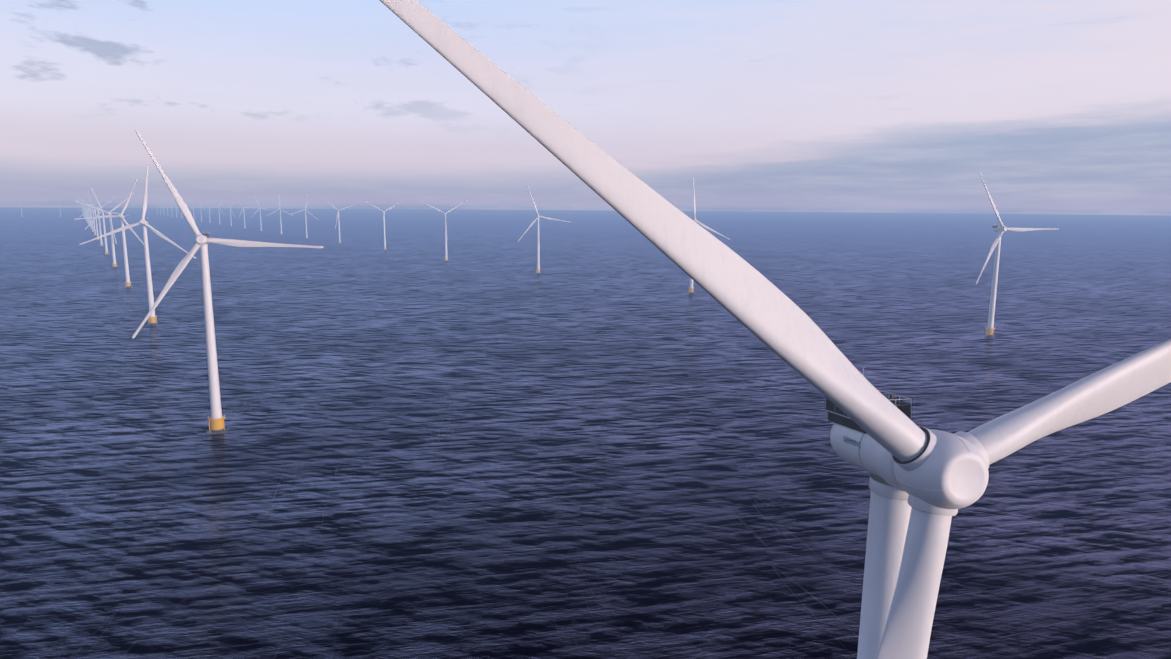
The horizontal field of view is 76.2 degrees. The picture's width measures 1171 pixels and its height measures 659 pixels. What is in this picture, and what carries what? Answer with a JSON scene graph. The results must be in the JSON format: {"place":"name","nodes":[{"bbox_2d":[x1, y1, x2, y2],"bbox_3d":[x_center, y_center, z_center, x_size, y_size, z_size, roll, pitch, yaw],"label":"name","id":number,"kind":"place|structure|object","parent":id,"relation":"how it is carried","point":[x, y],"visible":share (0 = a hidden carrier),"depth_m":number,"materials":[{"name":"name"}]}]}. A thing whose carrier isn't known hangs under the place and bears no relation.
{"place":"outdoors","nodes":[
{"label":"outdoors","id":0,"kind":"place"},
{"bbox_2d":[0,207,1170,658],"bbox_3d":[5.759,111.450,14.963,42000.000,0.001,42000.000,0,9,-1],"label":"sea","id":1,"kind":"structure","parent":0,"point":[602,433],"depth_m":363.90,"materials":[{"name":"liquid"}]},
{"bbox_2d":[77,200,100,231],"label":"turbine","id":2,"kind":"object","parent":1,"relation":"in","point":[91,215],"visible":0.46,"depth_m":2897.30,"materials":[{"name":"metal"}]},
{"bbox_2d":[80,192,105,235],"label":"turbine","id":3,"kind":"object","parent":1,"relation":"in","point":[92,212],"visible":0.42,"depth_m":2580.21,"materials":[{"name":"metal"}]},
{"bbox_2d":[77,197,110,239],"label":"turbine","id":4,"kind":"object","parent":1,"relation":"in","point":[93,218],"visible":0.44,"depth_m":2265.89,"materials":[{"name":"metal"}]},
{"bbox_2d":[75,197,114,245],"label":"turbine","id":5,"kind":"object","parent":1,"relation":"in","point":[101,242],"visible":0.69,"depth_m":1948.31,"materials":[{"name":"metal"}]},
{"bbox_2d":[74,193,133,266],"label":"turbine","id":6,"kind":"object","parent":1,"relation":"in","point":[114,263],"visible":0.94,"depth_m":1309.51,"materials":[{"name":"metal"}]},
{"bbox_2d":[85,186,125,254],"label":"turbine","id":7,"kind":"object","parent":1,"relation":"in","point":[106,247],"visible":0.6,"depth_m":1635.26,"materials":[{"name":"metal"}]},
{"bbox_2d":[74,178,143,286],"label":"turbine","id":8,"kind":"object","parent":1,"relation":"in","point":[123,220],"visible":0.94,"depth_m":998.99,"materials":[{"name":"metal"}]},
{"bbox_2d":[80,161,196,324],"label":"turbine","id":9,"kind":"object","parent":1,"relation":"in","point":[152,318],"visible":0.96,"depth_m":689.55,"materials":[{"name":"metal"}]},
{"bbox_2d":[218,201,234,225],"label":"turbine","id":10,"kind":"object","parent":1,"relation":"on","point":[230,212],"visible":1,"depth_m":3753.06,"materials":[{"name":"metal"}]},
{"bbox_2d":[132,130,322,434],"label":"turbine","id":11,"kind":"object","parent":1,"relation":"in","point":[202,242],"visible":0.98,"depth_m":360.07,"materials":[{"name":"metal"}]},
{"bbox_2d":[238,201,249,228],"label":"turbine","id":12,"kind":"object","parent":1,"relation":"on","point":[244,214],"visible":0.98,"depth_m":3432.30,"materials":[{"name":"metal"}]},
{"bbox_2d":[251,195,272,230],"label":"turbine","id":13,"kind":"object","parent":1,"relation":"on","point":[260,208],"visible":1,"depth_m":3112.43,"materials":[{"name":"metal"}]},
{"bbox_2d":[267,197,292,233],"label":"turbine","id":14,"kind":"object","parent":1,"relation":"on","point":[280,215],"visible":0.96,"depth_m":2791.08,"materials":[{"name":"metal"}]},
{"bbox_2d":[289,193,317,238],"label":"turbine","id":15,"kind":"object","parent":1,"relation":"on","point":[305,218],"visible":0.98,"depth_m":2471.61,"materials":[{"name":"metal"}]},
{"bbox_2d":[323,198,355,242],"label":"turbine","id":16,"kind":"object","parent":1,"relation":"on","point":[339,241],"visible":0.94,"depth_m":2178.32,"materials":[{"name":"metal"}]},
{"bbox_2d":[363,200,401,249],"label":"turbine","id":17,"kind":"object","parent":1,"relation":"on","point":[384,247],"visible":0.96,"depth_m":1866.36,"materials":[{"name":"metal"}]},
{"bbox_2d":[420,199,467,260],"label":"turbine","id":18,"kind":"object","parent":1,"relation":"on","point":[446,240],"visible":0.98,"depth_m":1507.04,"materials":[{"name":"metal"}]},
{"bbox_2d":[518,185,569,273],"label":"turbine","id":19,"kind":"object","parent":1,"relation":"on","point":[538,269],"visible":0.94,"depth_m":1246.96,"materials":[{"name":"metal"}]},
{"bbox_2d":[689,177,729,292],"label":"turbine","id":20,"kind":"object","parent":1,"relation":"on","point":[691,288],"visible":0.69,"depth_m":974.20,"materials":[{"name":"metal"}]},
{"bbox_2d":[380,0,1170,658],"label":"turbine","id":21,"kind":"object","parent":1,"relation":"in","point":[926,484],"visible":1,"depth_m":47.33,"materials":[{"name":"metal"}]},
{"bbox_2d":[843,436,860,447],"bbox_3d":[19.867,8.386,55.682,0.008,0.611,2.277,-2,10,-12],"label":"lettering","id":22,"kind":"object","parent":21,"relation":"attached to","point":[850,441],"visible":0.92,"depth_m":55.72},
{"bbox_2d":[976,172,1058,336],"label":"turbine","id":23,"kind":"object","parent":1,"relation":"on","point":[1001,228],"visible":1,"depth_m":658.21,"materials":[{"name":"metal"}]},
{"bbox_2d":[0,0,1170,215],"label":"sky","id":24,"kind":"structure","parent":0,"point":[861,106],"materials":[{"name":"blue"}]}
]}

